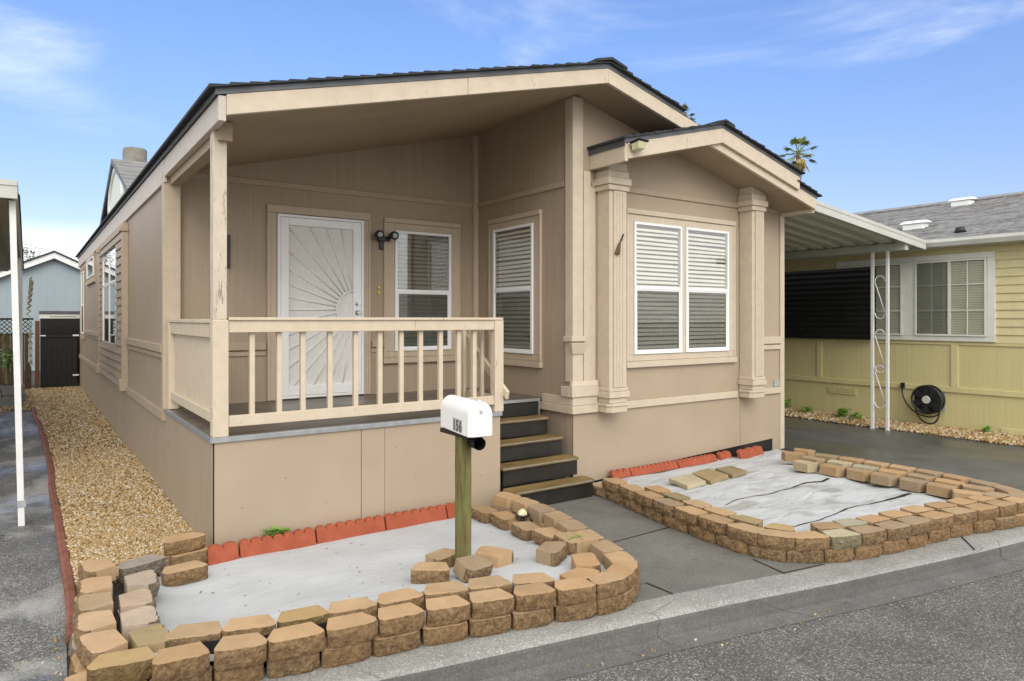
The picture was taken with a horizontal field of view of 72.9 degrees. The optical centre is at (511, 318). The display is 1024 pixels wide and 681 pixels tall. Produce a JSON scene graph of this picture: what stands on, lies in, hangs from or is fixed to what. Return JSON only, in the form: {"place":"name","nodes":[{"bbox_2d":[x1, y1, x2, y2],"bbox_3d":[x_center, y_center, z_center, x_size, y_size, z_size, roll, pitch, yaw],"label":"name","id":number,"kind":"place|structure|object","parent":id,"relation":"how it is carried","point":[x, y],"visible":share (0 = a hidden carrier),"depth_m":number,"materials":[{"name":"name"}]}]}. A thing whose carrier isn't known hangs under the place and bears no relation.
{"place":"outdoors","nodes":[
{"label":"outdoors","id":0,"kind":"place"},
{"bbox_2d":[0,409,66,680],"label":"driveway","id":1,"kind":"structure","parent":0,"point":[32,613],"depth_m":5.06,"materials":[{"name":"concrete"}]},
{"bbox_2d":[0,179,33,526],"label":"carport","id":2,"kind":"object","parent":1,"relation":"on","point":[11,250],"visible":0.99,"depth_m":6.18,"materials":[{"name":"metal"}]},
{"bbox_2d":[0,250,79,370],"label":"house","id":3,"kind":"structure","parent":0,"point":[54,275],"depth_m":24.84,"materials":[{"name":"blue paint"}]},
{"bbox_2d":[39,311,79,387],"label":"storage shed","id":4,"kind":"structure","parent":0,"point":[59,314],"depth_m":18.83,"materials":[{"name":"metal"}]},
{"bbox_2d":[73,592,112,619],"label":"retaining block","id":5,"kind":"structure","parent":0,"point":[93,602],"depth_m":4.03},
{"bbox_2d":[77,576,111,599],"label":"retaining block","id":6,"kind":"structure","parent":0,"point":[102,584],"depth_m":4.30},
{"bbox_2d":[74,610,115,644],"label":"retaining block","id":7,"kind":"structure","parent":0,"point":[92,622],"depth_m":3.77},
{"bbox_2d":[78,558,115,580],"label":"retaining block","id":8,"kind":"structure","parent":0,"point":[97,567],"depth_m":4.62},
{"bbox_2d":[277,605,328,627],"bbox_3d":[-1.176,1.701,3.885,0.278,0.098,0.182,0,0,-27],"label":"retaining block","id":9,"kind":"object","parent":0,"point":[316,614],"depth_m":3.86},
{"bbox_2d":[328,597,376,617],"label":"retaining block","id":10,"kind":"object","parent":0,"point":[352,606],"depth_m":3.98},
{"bbox_2d":[377,587,423,617],"bbox_3d":[-0.678,1.700,4.138,0.279,0.099,0.190,0,0,-29],"label":"retaining block","id":11,"kind":"object","parent":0,"point":[401,596],"depth_m":4.12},
{"bbox_2d":[24,371,793,680],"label":"lot ground","id":12,"kind":"structure","parent":0,"point":[118,590],"depth_m":4.65,"materials":[{"name":"concrete"}]},
{"bbox_2d":[0,318,33,388],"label":"fence","id":13,"kind":"object","parent":12,"relation":"on","point":[27,367],"visible":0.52,"depth_m":17.85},
{"bbox_2d":[31,406,77,644],"bbox_3d":[-6.171,1.850,9.168,0.151,0.100,12.703,0,0,-35],"label":"garden edging","id":14,"kind":"object","parent":12,"relation":"on","point":[69,586],"visible":0.8,"depth_m":5.66,"materials":[{"name":"red brick"}]},
{"bbox_2d":[69,653,86,675],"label":"retaining block","id":15,"kind":"structure","parent":12,"relation":"on","point":[76,666],"depth_m":3.52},
{"bbox_2d":[76,629,127,667],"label":"retaining block","id":16,"kind":"structure","parent":15,"relation":"on","point":[91,647],"depth_m":3.53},
{"bbox_2d":[2,389,206,585],"bbox_3d":[-9.055,1.861,10.477,5.170,0.077,16.450,0,0,-35],"label":"gravel base","id":17,"kind":"object","parent":12,"relation":"on","point":[116,582],"visible":0.14,"depth_m":11.02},
{"bbox_2d":[0,386,205,585],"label":"gravel strip","id":18,"kind":"object","parent":17,"relation":"on","point":[148,531],"visible":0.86,"depth_m":7.32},
{"bbox_2d":[35,319,78,387],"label":"garden gate","id":19,"kind":"structure","parent":18,"relation":"on","point":[64,360],"depth_m":18.31,"materials":[{"name":"brown wood"}]},
{"bbox_2d":[118,518,605,660],"bbox_3d":[-0.886,1.772,4.838,3.185,0.144,2.275,0,0,-35],"label":"weed fabric","id":20,"kind":"object","parent":12,"relation":"on","point":[323,575],"visible":0.43,"depth_m":4.93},
{"bbox_2d":[119,588,156,614],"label":"retaining block","id":21,"kind":"structure","parent":20,"relation":"on","point":[134,599],"depth_m":4.09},
{"bbox_2d":[120,605,159,642],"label":"retaining block","id":22,"kind":"structure","parent":20,"relation":"on","point":[137,618],"depth_m":3.83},
{"bbox_2d":[124,570,159,597],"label":"retaining block","id":23,"kind":"structure","parent":20,"relation":"on","point":[148,580],"depth_m":4.37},
{"bbox_2d":[119,554,166,582],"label":"retaining block","id":24,"kind":"structure","parent":20,"relation":"on","point":[157,564],"depth_m":4.82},
{"bbox_2d":[129,623,170,652],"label":"retaining block","id":25,"kind":"structure","parent":20,"relation":"on","point":[152,638],"depth_m":3.60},
{"bbox_2d":[161,560,207,586],"bbox_3d":[-2.300,1.784,4.852,0.294,0.099,0.190,0,0,-41],"label":"retaining block","id":26,"kind":"object","parent":20,"relation":"on","point":[184,573],"depth_m":4.80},
{"bbox_2d":[169,546,207,565],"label":"retaining block","id":27,"kind":"object","parent":20,"relation":"on","point":[200,555],"depth_m":5.11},
{"bbox_2d":[164,532,205,555],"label":"retaining block","id":28,"kind":"object","parent":27,"relation":"on","point":[183,543],"depth_m":5.13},
{"bbox_2d":[165,621,221,646],"bbox_3d":[-1.685,1.700,3.680,0.282,0.100,0.197,0,0,-15],"label":"retaining block","id":29,"kind":"object","parent":20,"relation":"on","point":[181,634],"depth_m":3.65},
{"bbox_2d":[207,541,238,565],"bbox_3d":[-2.197,1.787,5.266,0.220,0.150,0.099,0,0,-37],"label":"edging brick","id":30,"kind":"object","parent":20,"relation":"on","point":[227,551],"visible":0.85,"depth_m":5.25,"materials":[{"name":"ceramic"}]},
{"bbox_2d":[222,614,275,636],"bbox_3d":[-1.427,1.701,3.771,0.272,0.098,0.186,0,0,-20],"label":"retaining block","id":31,"kind":"object","parent":20,"relation":"on","point":[264,624],"depth_m":3.74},
{"bbox_2d":[238,527,315,557],"bbox_3d":[-1.858,1.787,5.512,0.590,0.150,0.104,0,0,-35],"label":"edging brick","id":32,"kind":"object","parent":20,"relation":"on","point":[284,541],"visible":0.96,"depth_m":5.49,"materials":[{"name":"ceramic"}]},
{"bbox_2d":[315,515,385,543],"bbox_3d":[-1.364,1.787,5.868,0.602,0.150,0.099,0,0,-35],"label":"edging brick","id":33,"kind":"object","parent":20,"relation":"on","point":[330,532],"visible":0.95,"depth_m":5.84,"materials":[{"name":"ceramic"}]},
{"bbox_2d":[384,504,446,530],"bbox_3d":[-0.860,1.787,6.214,0.592,0.150,0.099,0,0,-34],"label":"edging brick","id":34,"kind":"object","parent":20,"relation":"on","point":[407,518],"visible":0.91,"depth_m":6.19,"materials":[{"name":"ceramic"}]},
{"bbox_2d":[411,562,449,583],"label":"retaining block","id":35,"kind":"object","parent":20,"relation":"on","point":[428,572],"depth_m":4.62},
{"bbox_2d":[426,548,454,567],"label":"retaining block","id":36,"kind":"object","parent":20,"relation":"on","point":[447,555],"depth_m":5.04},
{"bbox_2d":[453,555,492,582],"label":"retaining block","id":37,"kind":"object","parent":20,"relation":"on","point":[466,569],"depth_m":4.67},
{"bbox_2d":[475,546,513,567],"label":"retaining block","id":38,"kind":"object","parent":20,"relation":"on","point":[497,557],"depth_m":4.95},
{"bbox_2d":[490,511,517,530],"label":"retaining block","id":39,"kind":"structure","parent":20,"relation":"on","point":[503,520],"depth_m":6.08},
{"bbox_2d":[511,521,540,540],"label":"retaining block","id":40,"kind":"object","parent":20,"relation":"on","point":[522,530],"depth_m":5.79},
{"bbox_2d":[512,572,554,594],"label":"retaining block","id":41,"kind":"object","parent":20,"relation":"on","point":[527,578],"depth_m":4.40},
{"bbox_2d":[536,541,567,566],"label":"retaining block","id":42,"kind":"object","parent":20,"relation":"on","point":[552,553],"depth_m":4.95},
{"bbox_2d":[553,532,584,554],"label":"retaining block","id":43,"kind":"object","parent":20,"relation":"on","point":[575,545],"depth_m":5.18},
{"bbox_2d":[571,552,600,571],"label":"retaining block","id":44,"kind":"object","parent":20,"relation":"on","point":[587,560],"depth_m":4.74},
{"bbox_2d":[75,57,821,552],"bbox_3d":[-3.794,-0.505,14.119,7.847,4.750,17.152,0,0,-35],"label":"mobile home","id":45,"kind":"object","parent":12,"relation":"on","point":[311,301],"visible":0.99,"depth_m":7.89,"materials":[{"name":"paint"}]},
{"bbox_2d":[101,245,115,354],"bbox_3d":[-6.789,-0.345,11.701,0.051,1.850,2.544,0,0,-35],"label":"window","id":46,"kind":"structure","parent":45,"relation":"in","point":[108,259],"depth_m":11.69,"materials":[{"name":"glass"}]},
{"bbox_2d":[277,213,363,398],"bbox_3d":[-2.205,-0.138,8.060,1.022,2.087,0.098,0,0,-35],"label":"door","id":47,"kind":"structure","parent":45,"relation":"in","point":[320,260],"depth_m":8.06,"materials":[{"name":"white metal"}]},
{"bbox_2d":[383,217,460,363],"bbox_3d":[-1.130,-0.350,8.843,1.109,1.800,0.051,0,0,-35],"label":"window","id":48,"kind":"structure","parent":45,"relation":"in","point":[421,268],"depth_m":8.83,"materials":[{"name":"glass"}]},
{"bbox_2d":[487,209,542,367],"bbox_3d":[0.016,-0.352,8.566,0.051,1.855,1.134,0,0,-35],"label":"window","id":49,"kind":"structure","parent":45,"relation":"in","point":[514,241],"depth_m":8.50,"materials":[{"name":"glass"}]},
{"bbox_2d":[626,208,736,367],"bbox_3d":[2.158,-0.360,8.678,2.029,1.870,0.051,0,0,-35],"label":"window","id":50,"kind":"structure","parent":45,"relation":"in","point":[681,269],"depth_m":8.62,"materials":[{"name":"glass"}]},
{"bbox_2d":[440,395,491,560],"bbox_3d":[-0.329,1.225,4.959,0.203,1.351,0.576,0,0,-28],"label":"mailbox","id":51,"kind":"object","parent":12,"relation":"on","point":[466,423],"visible":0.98,"depth_m":4.92,"materials":[{"name":"brown wood"}]},
{"bbox_2d":[467,402,491,437],"bbox_3d":[-0.220,0.685,4.736,0.183,0.240,0.029,0,0,-26],"label":"door","id":52,"kind":"structure","parent":51,"relation":"in","point":[478,425],"depth_m":4.72,"materials":[{"name":"white plastic"}]},
{"bbox_2d":[492,494,820,602],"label":"walkway","id":53,"kind":"structure","parent":12,"relation":"on","point":[679,553],"depth_m":5.41,"materials":[{"name":"concrete"}]},
{"bbox_2d":[489,401,593,504],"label":"staircase","id":54,"kind":"structure","parent":53,"relation":"on","point":[552,491],"depth_m":7.24,"materials":[{"name":"brown wood"}]},
{"bbox_2d":[663,515,688,532],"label":"retaining block","id":55,"kind":"structure","parent":53,"relation":"on","point":[674,523],"depth_m":6.06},
{"bbox_2d":[673,506,706,525],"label":"retaining block","id":56,"kind":"structure","parent":55,"relation":"on","point":[688,514],"depth_m":5.95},
{"bbox_2d":[688,524,716,543],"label":"retaining block","id":57,"kind":"structure","parent":53,"relation":"on","point":[702,534],"depth_m":5.77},
{"bbox_2d":[697,514,732,535],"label":"retaining block","id":58,"kind":"structure","parent":57,"relation":"on","point":[714,523],"depth_m":5.69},
{"bbox_2d":[716,534,748,554],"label":"retaining block","id":59,"kind":"structure","parent":53,"relation":"on","point":[726,542],"depth_m":5.51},
{"bbox_2d":[726,523,763,545],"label":"retaining block","id":60,"kind":"structure","parent":59,"relation":"on","point":[745,533],"depth_m":5.45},
{"bbox_2d":[748,544,785,561],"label":"retaining block","id":61,"kind":"structure","parent":53,"relation":"on","point":[773,554],"depth_m":5.30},
{"bbox_2d":[758,529,794,549],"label":"retaining block","id":62,"kind":"structure","parent":61,"relation":"on","point":[776,539],"depth_m":5.28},
{"bbox_2d":[786,550,823,563],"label":"retaining block","id":63,"kind":"structure","parent":53,"relation":"on","point":[809,557],"depth_m":5.23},
{"bbox_2d":[790,531,829,550],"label":"retaining block","id":64,"kind":"structure","parent":63,"relation":"on","point":[810,541],"depth_m":5.23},
{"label":"retaining block","id":65,"kind":"object","parent":53,"relation":"on","visible":0},
{"bbox_2d":[590,540,623,564],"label":"retaining block","id":66,"kind":"structure","parent":65,"relation":"on","point":[599,549],"depth_m":5.01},
{"bbox_2d":[596,449,951,531],"bbox_3d":[3.019,1.798,7.298,3.885,0.094,3.150,0,0,-35],"label":"weed fabric","id":67,"kind":"object","parent":12,"relation":"on","point":[769,488],"visible":0.61,"depth_m":7.03,"materials":[{"name":"fabric"}]},
{"bbox_2d":[628,460,678,476],"bbox_3d":[1.682,1.772,8.239,0.782,0.085,0.104,0,0,-35],"label":"edging brick","id":68,"kind":"object","parent":67,"relation":"on","point":[652,468],"visible":1,"depth_m":8.21,"materials":[{"name":"ceramic"}]},
{"bbox_2d":[669,473,705,489],"bbox_3d":[1.912,1.751,7.471,0.483,0.045,0.369,0,0,-35],"label":"stone slab","id":69,"kind":"object","parent":67,"relation":"on","point":[688,481],"depth_m":7.39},
{"bbox_2d":[784,191,1023,435],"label":"mobile home","id":70,"kind":"object","parent":12,"relation":"on","point":[957,311],"visible":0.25,"depth_m":11.97,"materials":[{"name":"yellow paint"}]},
{"bbox_2d":[784,266,875,339],"bbox_3d":[5.895,-0.285,13.563,0.030,1.330,2.430,0,0,-35],"label":"shade screen","id":71,"kind":"object","parent":70,"relation":"attached to","point":[830,304],"visible":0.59,"depth_m":13.28,"materials":[{"name":"black fabric"}]},
{"bbox_2d":[842,263,902,334],"bbox_3d":[6.598,-0.350,12.724,0.040,1.280,1.100,0,0,-35],"label":"window","id":72,"kind":"structure","parent":70,"relation":"in","point":[896,269],"depth_m":12.44,"materials":[{"name":"clear glass"}]},
{"bbox_2d":[900,382,945,424],"bbox_3d":[7.065,1.465,11.964,0.204,0.670,0.731,0,0,-35],"label":"hose reel","id":73,"kind":"object","parent":70,"relation":"attached to","point":[934,400],"visible":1,"depth_m":11.81,"materials":[{"name":"black plastic"}]},
{"bbox_2d":[914,257,986,336],"bbox_3d":[7.350,-0.350,11.649,0.040,1.280,1.105,0,0,-35],"label":"window","id":74,"kind":"structure","parent":70,"relation":"in","point":[950,296],"depth_m":11.63,"materials":[{"name":"clear glass"}]},
{"bbox_2d":[784,414,1023,446],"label":"gravel border base","id":75,"kind":"object","parent":12,"relation":"on","point":[908,431],"depth_m":11.17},
{"bbox_2d":[784,407,1023,445],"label":"gravel border","id":76,"kind":"object","parent":75,"relation":"on","point":[1010,439],"visible":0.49,"depth_m":11.53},
{"bbox_2d":[423,581,468,609],"bbox_3d":[-0.413,1.700,4.259,0.282,0.100,0.197,0,0,-18],"label":"retaining block","id":77,"kind":"object","parent":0,"point":[443,589],"depth_m":4.22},
{"bbox_2d":[467,575,511,593],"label":"retaining block","id":78,"kind":"object","parent":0,"point":[487,583],"depth_m":4.33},
{"bbox_2d":[0,0,1023,260],"label":"sky","id":79,"kind":"structure","parent":0,"point":[903,103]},
{"bbox_2d":[557,569,1023,680],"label":"street","id":80,"kind":"structure","parent":0,"point":[972,631],"depth_m":4.10,"materials":[{"name":"asphalt"}]},
{"bbox_2d":[480,556,1023,680],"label":"gutter pan","id":81,"kind":"object","parent":80,"relation":"on","point":[573,667],"visible":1,"depth_m":4.39,"materials":[{"name":"concrete"}]},
{"bbox_2d":[784,417,1023,490],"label":"driveway","id":82,"kind":"structure","parent":0,"point":[996,463],"depth_m":9.81,"materials":[{"name":"concrete"}]},
{"bbox_2d":[784,200,925,430],"bbox_3d":[2.156,0.085,15.341,3.420,3.530,11.670,0,0,-35],"label":"carport awning","id":83,"kind":"object","parent":82,"relation":"on","point":[823,230],"visible":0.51,"depth_m":11.48,"materials":[{"name":"metal"}]},
{"label":"retaining block","id":84,"kind":"object","parent":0,"visible":0},
{"bbox_2d":[87,646,154,680],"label":"retaining block","id":85,"kind":"structure","parent":84,"relation":"on","point":[134,664],"depth_m":3.33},
{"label":"ground","id":86,"kind":"structure","parent":0,"visible":0},
{"bbox_2d":[260,526,1023,680],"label":"kerb","id":87,"kind":"structure","parent":86,"relation":"on","point":[421,658],"depth_m":4.41,"materials":[{"name":"concrete"}]},
{"bbox_2d":[150,665,212,680],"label":"retaining block","id":88,"kind":"structure","parent":87,"relation":"on","point":[207,676],"depth_m":3.42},
{"bbox_2d":[152,642,209,680],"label":"retaining block","id":89,"kind":"structure","parent":88,"relation":"on","point":[179,662],"depth_m":3.38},
{"bbox_2d":[213,663,263,680],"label":"retaining block","id":90,"kind":"structure","parent":87,"relation":"on","point":[253,673],"depth_m":3.49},
{"bbox_2d":[214,632,266,670],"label":"retaining block","id":91,"kind":"structure","parent":90,"relation":"on","point":[240,651],"depth_m":3.48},
{"bbox_2d":[267,652,319,677],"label":"retaining block","id":92,"kind":"structure","parent":87,"relation":"on","point":[308,663],"depth_m":3.59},
{"bbox_2d":[267,622,324,660],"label":"retaining block","id":93,"kind":"structure","parent":92,"relation":"on","point":[301,639],"depth_m":3.60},
{"bbox_2d":[321,637,371,667],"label":"retaining block","id":94,"kind":"structure","parent":87,"relation":"on","point":[345,655],"depth_m":3.70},
{"bbox_2d":[326,612,376,648],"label":"retaining block","id":95,"kind":"structure","parent":94,"relation":"on","point":[351,629],"depth_m":3.74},
{"bbox_2d":[371,627,419,656],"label":"retaining block","id":96,"kind":"structure","parent":87,"relation":"on","point":[394,644],"depth_m":3.82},
{"bbox_2d":[378,602,424,636],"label":"retaining block","id":97,"kind":"structure","parent":96,"relation":"on","point":[398,619],"depth_m":3.86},
{"bbox_2d":[422,621,467,645],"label":"retaining block","id":98,"kind":"structure","parent":87,"relation":"on","point":[443,634],"depth_m":3.94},
{"bbox_2d":[426,595,469,626],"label":"retaining block","id":99,"kind":"structure","parent":98,"relation":"on","point":[447,610],"depth_m":3.98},
{"bbox_2d":[468,614,510,636],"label":"retaining block","id":100,"kind":"structure","parent":87,"relation":"on","point":[488,626],"depth_m":4.04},
{"bbox_2d":[469,588,513,618],"bbox_3d":[-0.131,1.700,4.138,0.262,0.098,0.186,0,0,-22],"label":"retaining block","id":101,"kind":"object","parent":100,"relation":"on","point":[489,603],"depth_m":4.08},
{"bbox_2d":[510,607,553,630],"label":"retaining block","id":102,"kind":"object","parent":87,"relation":"on","point":[524,620],"depth_m":4.14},
{"bbox_2d":[513,582,555,611],"bbox_3d":[0.127,1.700,4.235,0.258,0.099,0.190,0,0,-17],"label":"retaining block","id":103,"kind":"object","parent":102,"relation":"on","point":[534,596],"depth_m":4.17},
{"bbox_2d":[553,600,596,621],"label":"retaining block","id":104,"kind":"structure","parent":87,"relation":"on","point":[575,612],"depth_m":4.24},
{"bbox_2d":[554,577,595,605],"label":"retaining block","id":105,"kind":"structure","parent":104,"relation":"on","point":[576,590],"depth_m":4.26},
{"bbox_2d":[596,591,629,615],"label":"retaining block","id":106,"kind":"object","parent":87,"relation":"on","point":[612,604],"depth_m":4.35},
{"bbox_2d":[587,571,627,599],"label":"retaining block","id":107,"kind":"object","parent":106,"relation":"on","point":[608,584],"depth_m":4.37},
{"bbox_2d":[629,580,639,603],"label":"retaining block","id":108,"kind":"object","parent":87,"relation":"on","point":[634,591],"depth_m":4.52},
{"bbox_2d":[606,562,639,590],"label":"retaining block","id":109,"kind":"object","parent":108,"relation":"on","point":[630,571],"depth_m":4.57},
{"bbox_2d":[380,541,1023,680],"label":"kerb face","id":110,"kind":"object","parent":87,"relation":"on","point":[509,663],"visible":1,"depth_m":4.37},
{"bbox_2d":[823,548,854,562],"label":"retaining block","id":111,"kind":"object","parent":87,"relation":"on","point":[839,556],"depth_m":5.25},
{"bbox_2d":[821,528,861,549],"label":"retaining block","id":112,"kind":"object","parent":111,"relation":"on","point":[841,538],"depth_m":5.28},
{"bbox_2d":[854,543,882,559],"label":"retaining block","id":113,"kind":"object","parent":87,"relation":"on","point":[866,552],"depth_m":5.33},
{"bbox_2d":[849,525,886,545],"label":"retaining block","id":114,"kind":"object","parent":113,"relation":"on","point":[872,535],"depth_m":5.38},
{"bbox_2d":[881,539,907,554],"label":"retaining block","id":115,"kind":"object","parent":87,"relation":"on","point":[893,547],"depth_m":5.45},
{"bbox_2d":[875,520,911,540],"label":"retaining block","id":116,"kind":"structure","parent":115,"relation":"on","point":[895,530],"depth_m":5.49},
{"bbox_2d":[906,533,927,549],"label":"retaining block","id":117,"kind":"structure","parent":87,"relation":"on","point":[913,542],"depth_m":5.58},
{"bbox_2d":[896,515,933,535],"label":"retaining block","id":118,"kind":"structure","parent":117,"relation":"on","point":[921,525],"depth_m":5.64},
{"bbox_2d":[927,528,949,543],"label":"retaining block","id":119,"kind":"structure","parent":87,"relation":"on","point":[934,536],"depth_m":5.73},
{"bbox_2d":[919,511,954,529],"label":"retaining block","id":120,"kind":"structure","parent":119,"relation":"on","point":[941,520],"depth_m":5.79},
{"bbox_2d":[950,523,972,537],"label":"retaining block","id":121,"kind":"structure","parent":87,"relation":"on","point":[961,530],"depth_m":5.87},
{"bbox_2d":[940,507,976,524],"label":"retaining block","id":122,"kind":"object","parent":121,"relation":"on","point":[962,516],"depth_m":5.91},
{"bbox_2d":[972,519,995,532],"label":"retaining block","id":123,"kind":"object","parent":87,"relation":"on","point":[984,526],"depth_m":5.98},
{"bbox_2d":[964,503,998,520],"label":"retaining block","id":124,"kind":"object","parent":123,"relation":"on","point":[985,512],"depth_m":6.04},
{"bbox_2d":[779,136,818,180],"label":"palm tree","id":125,"kind":"object","parent":86,"relation":"on","point":[799,163],"visible":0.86,"depth_m":76.89,"materials":[{"name":"green plant"}]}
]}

